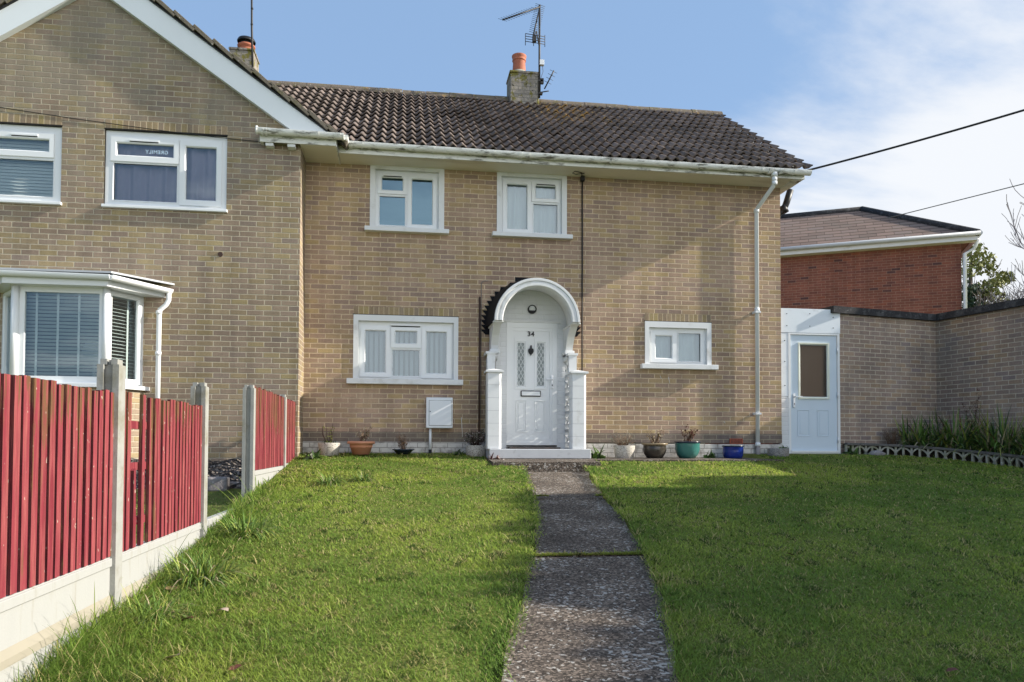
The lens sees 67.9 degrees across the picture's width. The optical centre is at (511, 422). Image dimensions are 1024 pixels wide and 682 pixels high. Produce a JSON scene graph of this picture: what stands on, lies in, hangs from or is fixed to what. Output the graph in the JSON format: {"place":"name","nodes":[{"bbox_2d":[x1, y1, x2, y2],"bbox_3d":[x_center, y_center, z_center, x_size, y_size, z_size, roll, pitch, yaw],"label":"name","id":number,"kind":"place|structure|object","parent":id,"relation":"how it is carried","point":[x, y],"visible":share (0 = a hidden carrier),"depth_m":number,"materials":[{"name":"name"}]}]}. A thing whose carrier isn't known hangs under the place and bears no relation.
{"place":"outdoors","nodes":[
{"label":"outdoors","id":0,"kind":"place"},
{"bbox_2d":[136,490,238,534],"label":"neighbour lawn","id":1,"kind":"structure","parent":0,"point":[208,502],"depth_m":7.83,"materials":[{"name":"green plant"}]},
{"bbox_2d":[5,450,1023,681],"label":"ground","id":2,"kind":"structure","parent":0,"point":[211,497],"depth_m":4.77,"materials":[{"name":"green plant"}]},
{"bbox_2d":[0,359,295,681],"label":"fence","id":3,"kind":"object","parent":2,"relation":"on","point":[70,520],"visible":0.67,"depth_m":3.77,"materials":[{"name":"wood"}]},
{"bbox_2d":[104,583,200,632],"bbox_3d":[-1.898,1.033,3.982,0.570,0.368,0.632,0,-2,-8],"label":"grass tuft","id":4,"kind":"object","parent":2,"relation":"on","point":[161,613],"visible":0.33,"depth_m":3.99,"materials":[{"name":"green plant"}]},
{"bbox_2d":[166,586,179,589],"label":"fallen leaf","id":5,"kind":"object","parent":2,"relation":"on","point":[171,587],"visible":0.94,"depth_m":4.50,"materials":[{"name":"brown plant"}]},
{"bbox_2d":[0,0,348,460],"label":"brick house","id":6,"kind":"structure","parent":2,"relation":"on","point":[152,231],"depth_m":10.66,"materials":[{"name":"beige brick"}]},
{"bbox_2d":[0,124,61,205],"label":"window","id":7,"kind":"structure","parent":6,"relation":"in","point":[50,155],"depth_m":10.52,"materials":[{"name":"white plastic"}]},
{"bbox_2d":[0,267,174,458],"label":"bay window","id":8,"kind":"structure","parent":6,"relation":"in","point":[17,283],"depth_m":10.03,"materials":[{"name":"plastic"}]},
{"bbox_2d":[101,130,227,212],"bbox_3d":[-4.871,-3.530,10.756,1.670,1.100,0.234,0,-2,-8],"label":"window","id":9,"kind":"structure","parent":6,"relation":"in","point":[151,171],"depth_m":10.77,"materials":[{"name":"white plastic"}]},
{"bbox_2d":[250,0,253,67],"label":"television aerial","id":10,"kind":"object","parent":6,"relation":"attached to","point":[252,55],"visible":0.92,"depth_m":14.12,"materials":[{"name":"metal"}]},
{"bbox_2d":[131,458,241,488],"bbox_3d":[-4.827,0.615,9.454,3.550,0.337,2.120,0,-2,-8],"label":"rubble","id":11,"kind":"object","parent":2,"relation":"on","point":[231,468],"visible":0.15,"depth_m":9.40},
{"bbox_2d":[143,537,261,593],"bbox_3d":[-1.970,0.979,4.786,0.859,0.467,0.846,0,-2,-8],"label":"grass tuft","id":12,"kind":"object","parent":2,"relation":"on","point":[203,577],"visible":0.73,"depth_m":4.68,"materials":[{"name":"green plant"}]},
{"bbox_2d":[207,477,229,490],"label":"concrete block","id":13,"kind":"structure","parent":2,"relation":"on","point":[221,483],"depth_m":8.47,"materials":[{"name":"grey concrete"}]},
{"bbox_2d":[228,664,240,669],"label":"fallen leaf","id":14,"kind":"object","parent":2,"relation":"on","point":[236,666],"visible":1,"depth_m":3.35,"materials":[{"name":"brown plant"}]},
{"bbox_2d":[207,504,291,541],"bbox_3d":[-2.111,0.874,6.024,0.766,0.467,0.766,-1,-2,23],"label":"grass tuft","id":15,"kind":"object","parent":2,"relation":"on","point":[239,529],"visible":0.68,"depth_m":5.94,"materials":[{"name":"green plant"}]},
{"bbox_2d":[301,449,326,460],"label":"weed","id":16,"kind":"object","parent":2,"relation":"on","point":[311,455],"visible":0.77,"depth_m":10.67,"materials":[{"name":"green plant"}]},
{"bbox_2d":[318,424,340,455],"bbox_3d":[-2.677,0.245,11.139,0.324,0.500,0.324,0,-2,-8],"label":"plant pot","id":17,"kind":"object","parent":2,"relation":"on","point":[327,447],"visible":0.98,"depth_m":11.03,"materials":[{"name":"concrete"}]},
{"bbox_2d":[310,470,351,486],"bbox_3d":[-2.026,0.685,8.541,0.565,0.343,0.604,0,-2,-8],"label":"grass tuft","id":18,"kind":"object","parent":2,"relation":"on","point":[334,480],"visible":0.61,"depth_m":8.46,"materials":[{"name":"green plant"}]},
{"bbox_2d":[347,427,374,454],"bbox_3d":[-2.219,0.256,11.185,0.405,0.425,0.404,0,-2,-8],"label":"plant pot","id":19,"kind":"object","parent":2,"relation":"on","point":[363,447],"visible":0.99,"depth_m":11.07,"materials":[{"name":"ceramic"}]},
{"bbox_2d":[346,468,376,483],"bbox_3d":[-1.738,0.674,8.816,0.517,0.332,0.549,0,-2,-8],"label":"grass tuft","id":20,"kind":"object","parent":2,"relation":"on","point":[366,477],"visible":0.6,"depth_m":8.76,"materials":[{"name":"green plant"}]},
{"bbox_2d":[392,433,414,453],"bbox_3d":[-1.614,0.308,11.291,0.330,0.320,0.330,0,-2,-8],"label":"plant pot","id":21,"kind":"object","parent":2,"relation":"on","point":[402,449],"visible":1,"depth_m":11.23,"materials":[{"name":"plastic"}]},
{"bbox_2d":[453,449,465,454],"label":"weed","id":22,"kind":"object","parent":2,"relation":"on","point":[457,452],"visible":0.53,"depth_m":11.41,"materials":[{"name":"green plant"}]},
{"bbox_2d":[463,430,485,456],"bbox_3d":[-0.539,0.315,11.426,0.412,0.433,0.316,0,-2,-8],"label":"plant pot","id":23,"kind":"object","parent":2,"relation":"on","point":[476,448],"visible":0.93,"depth_m":11.33,"materials":[{"name":"concrete"}]},
{"bbox_2d":[209,53,812,458],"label":"brick house","id":24,"kind":"structure","parent":2,"relation":"on","point":[521,264],"depth_m":12.04,"materials":[{"name":"beige brick"}]},
{"bbox_2d":[346,314,462,385],"bbox_3d":[-1.644,-1.109,11.750,1.760,1.060,0.357,0,-2,-8],"label":"window","id":25,"kind":"structure","parent":24,"relation":"in","point":[391,324],"depth_m":11.73,"materials":[{"name":"white plastic"}]},
{"bbox_2d":[364,165,448,234],"bbox_3d":[-1.617,-3.435,11.742,1.285,1.030,0.200,0,-2,-8],"label":"window","id":26,"kind":"structure","parent":24,"relation":"in","point":[402,199],"depth_m":11.78,"materials":[{"name":"white plastic"}]},
{"bbox_2d":[498,4,555,97],"bbox_3d":[0.274,-7.367,14.730,1.108,2.028,0.510,1,-2,-31],"label":"television aerial","id":27,"kind":"object","parent":24,"relation":"attached to","point":[540,63],"visible":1,"depth_m":14.85,"materials":[{"name":"metal"}]},
{"bbox_2d":[506,322,556,446],"bbox_3d":[0.310,-0.591,11.910,0.800,1.958,0.115,0,-2,-8],"label":"front door","id":28,"kind":"structure","parent":24,"relation":"in","point":[531,370],"depth_m":11.92,"materials":[{"name":"white plastic"}]},
{"bbox_2d":[492,172,572,239],"bbox_3d":[0.311,-3.419,12.071,1.275,1.030,0.303,0,-2,-8],"label":"window","id":29,"kind":"structure","parent":24,"relation":"in","point":[530,206],"depth_m":12.09,"materials":[{"name":"white plastic"}]},
{"bbox_2d":[508,447,560,448],"bbox_3d":[0.337,0.390,11.671,0.760,0.020,0.360,0,-2,-8],"label":"threshold","id":30,"kind":"object","parent":24,"relation":"on","point":[534,448],"visible":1,"depth_m":11.50,"materials":[{"name":"grey metal"}]},
{"bbox_2d":[640,321,718,369],"bbox_3d":[2.686,-1.241,12.351,1.280,0.770,0.302,0,-2,-8],"label":"window","id":31,"kind":"structure","parent":24,"relation":"in","point":[668,345],"depth_m":12.35,"materials":[{"name":"white plastic"}]},
{"bbox_2d":[807,109,1023,169],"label":"overhead cable","id":32,"kind":"object","parent":24,"relation":"attached to","point":[936,135],"visible":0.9,"depth_m":11.76,"materials":[{"name":"black rubber"}]},
{"bbox_2d":[486,457,783,474],"bbox_3d":[1.844,0.733,11.338,4.454,0.408,1.450,0,-2,-8],"label":"landing","id":33,"kind":"object","parent":2,"relation":"on","point":[555,465],"visible":0.32,"depth_m":10.53,"materials":[{"name":"concrete"}]},
{"bbox_2d":[591,444,607,458],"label":"weed","id":34,"kind":"object","parent":33,"relation":"on","point":[596,456],"visible":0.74,"depth_m":11.47,"materials":[{"name":"green plant"}]},
{"bbox_2d":[610,431,636,457],"bbox_3d":[1.717,0.350,11.694,0.458,0.434,0.358,0,-2,-8],"label":"plant pot","id":35,"kind":"object","parent":33,"relation":"on","point":[624,450],"visible":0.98,"depth_m":11.58,"materials":[{"name":"concrete"}]},
{"bbox_2d":[641,429,667,457],"bbox_3d":[2.211,0.320,11.782,0.414,0.462,0.414,0,-2,-8],"label":"plant pot","id":36,"kind":"object","parent":33,"relation":"on","point":[655,449],"visible":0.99,"depth_m":11.66,"materials":[{"name":"ceramic"}]},
{"bbox_2d":[674,424,700,457],"bbox_3d":[2.735,0.290,11.858,0.414,0.531,0.414,0,-2,-8],"label":"plant pot","id":37,"kind":"object","parent":33,"relation":"on","point":[688,448],"visible":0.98,"depth_m":11.72,"materials":[{"name":"teal ceramic"}]},
{"bbox_2d":[703,450,715,457],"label":"weed","id":38,"kind":"object","parent":33,"relation":"on","point":[711,455],"visible":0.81,"depth_m":12.00,"materials":[{"name":"green plant"}]},
{"bbox_2d":[722,445,743,457],"bbox_3d":[3.491,0.465,12.003,0.344,0.205,0.344,0,-2,-8],"label":"plant pot","id":39,"kind":"object","parent":33,"relation":"on","point":[733,451],"visible":0.92,"depth_m":11.87,"materials":[{"name":"blue ceramic"}]},
{"bbox_2d":[767,448,788,456],"bbox_3d":[4.264,0.505,12.174,0.330,0.190,0.330,0,-2,-8],"label":"concrete block","id":40,"kind":"object","parent":2,"relation":"on","point":[775,452],"visible":0.62,"depth_m":12.03,"materials":[{"name":"grey concrete"}]},
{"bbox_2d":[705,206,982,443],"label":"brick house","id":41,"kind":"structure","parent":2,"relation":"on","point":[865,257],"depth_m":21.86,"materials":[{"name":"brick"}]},
{"bbox_2d":[886,183,1023,218],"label":"overhead cable","id":42,"kind":"object","parent":41,"relation":"attached to","point":[958,200],"visible":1,"depth_m":18.41,"materials":[{"name":"black rubber"}]},
{"bbox_2d":[841,446,862,454],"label":"weed","id":43,"kind":"object","parent":2,"relation":"on","point":[853,451],"visible":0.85,"depth_m":12.57,"materials":[{"name":"green plant"}]},
{"bbox_2d":[868,450,885,455],"bbox_3d":[6.020,0.507,12.563,0.257,0.111,0.263,0,-2,-8],"label":"stone","id":44,"kind":"object","parent":2,"relation":"on","point":[876,452],"visible":0.67,"depth_m":12.46,"materials":[{"name":"stone"}]},
{"bbox_2d":[779,298,1023,453],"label":"outbuilding","id":45,"kind":"structure","parent":2,"relation":"on","point":[855,375],"depth_m":12.85,"materials":[{"name":"brick"}]},
{"bbox_2d":[791,335,838,451],"bbox_3d":[5.052,-0.483,12.725,0.852,1.958,0.150,0,-2,-8],"label":"back door","id":46,"kind":"structure","parent":45,"relation":"in","point":[814,394],"depth_m":12.73,"materials":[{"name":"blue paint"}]},
{"bbox_2d":[843,444,1023,466],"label":"flower bed","id":47,"kind":"object","parent":2,"relation":"on","point":[940,455],"visible":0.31,"depth_m":12.33,"materials":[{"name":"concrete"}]},
{"bbox_2d":[881,426,901,443],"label":"dried plant","id":48,"kind":"object","parent":47,"relation":"on","point":[892,439],"visible":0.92,"depth_m":12.88,"materials":[{"name":"plant"}]},
{"bbox_2d":[887,414,962,450],"bbox_3d":[6.847,0.145,12.716,1.473,0.771,1.447,2,-2,-39],"label":"border plant","id":49,"kind":"object","parent":47,"relation":"on","point":[919,438],"visible":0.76,"depth_m":12.53,"materials":[{"name":"green plant"}]},
{"bbox_2d":[910,406,1012,450],"bbox_3d":[7.322,0.121,12.505,1.793,0.949,1.639,-1,-2,44],"label":"border plant","id":50,"kind":"object","parent":47,"relation":"on","point":[947,441],"visible":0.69,"depth_m":12.25,"materials":[{"name":"green plant"}]},
{"bbox_2d":[959,388,983,433],"bbox_3d":[7.426,-0.073,12.377,0.512,1.035,0.323,0,-2,-8],"label":"dried plant","id":51,"kind":"object","parent":47,"relation":"on","point":[975,411],"visible":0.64,"depth_m":12.35,"materials":[{"name":"brown plant"}]},
{"bbox_2d":[955,402,1023,461],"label":"border plant","id":52,"kind":"object","parent":47,"relation":"on","point":[996,444],"visible":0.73,"depth_m":11.74,"materials":[{"name":"green plant"}]},
{"bbox_2d":[984,416,1023,459],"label":"border plant","id":53,"kind":"object","parent":47,"relation":"on","point":[1021,450],"visible":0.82,"depth_m":11.39,"materials":[{"name":"green plant"}]},
{"bbox_2d":[844,443,1023,467],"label":"garden edging","id":54,"kind":"object","parent":2,"relation":"on","point":[979,456],"visible":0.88,"depth_m":12.13,"materials":[{"name":"concrete"}]},
{"bbox_2d":[946,667,957,671],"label":"fallen leaf","id":55,"kind":"object","parent":2,"relation":"on","point":[951,669],"visible":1,"depth_m":3.46,"materials":[{"name":"brown plant"}]},
{"bbox_2d":[961,243,1016,307],"bbox_3d":[21.686,-3.049,34.857,3.170,10.686,1.591,0,-2,-8],"label":"evergreen tree","id":56,"kind":"object","parent":2,"relation":"on","point":[996,282],"visible":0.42,"depth_m":34.66,"materials":[{"name":"green plant"}]},
{"bbox_2d":[962,260,1023,308],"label":"bare tree","id":57,"kind":"object","parent":2,"relation":"on","point":[990,297],"visible":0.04,"depth_m":34.43,"materials":[{"name":"green plant"}]},
{"bbox_2d":[969,290,1023,307],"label":"bare tree","id":58,"kind":"object","parent":2,"relation":"on","point":[1002,300],"visible":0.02,"depth_m":33.94,"materials":[{"name":"green plant"}]},
{"bbox_2d":[986,180,1023,303],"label":"bare tree","id":59,"kind":"object","parent":2,"relation":"on","point":[1018,238],"visible":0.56,"depth_m":29.26,"materials":[{"name":"brown plant"}]},
{"bbox_2d":[989,259,1023,301],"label":"bare tree","id":60,"kind":"object","parent":2,"relation":"on","point":[1015,284],"visible":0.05,"depth_m":33.25,"materials":[{"name":"plant"}]},
{"bbox_2d":[501,472,677,681],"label":"path","id":61,"kind":"structure","parent":0,"point":[594,618],"depth_m":4.49,"materials":[{"name":"concrete"}]},
{"bbox_2d":[531,492,645,555],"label":"joint grass","id":62,"kind":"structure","parent":61,"relation":"on","point":[625,552],"depth_m":5.66,"materials":[{"name":"green plant"}]},
{"bbox_2d":[162,0,1023,302],"label":"sky","id":63,"kind":"structure","parent":0,"point":[825,82],"materials":[{"name":"blue"}]}
]}

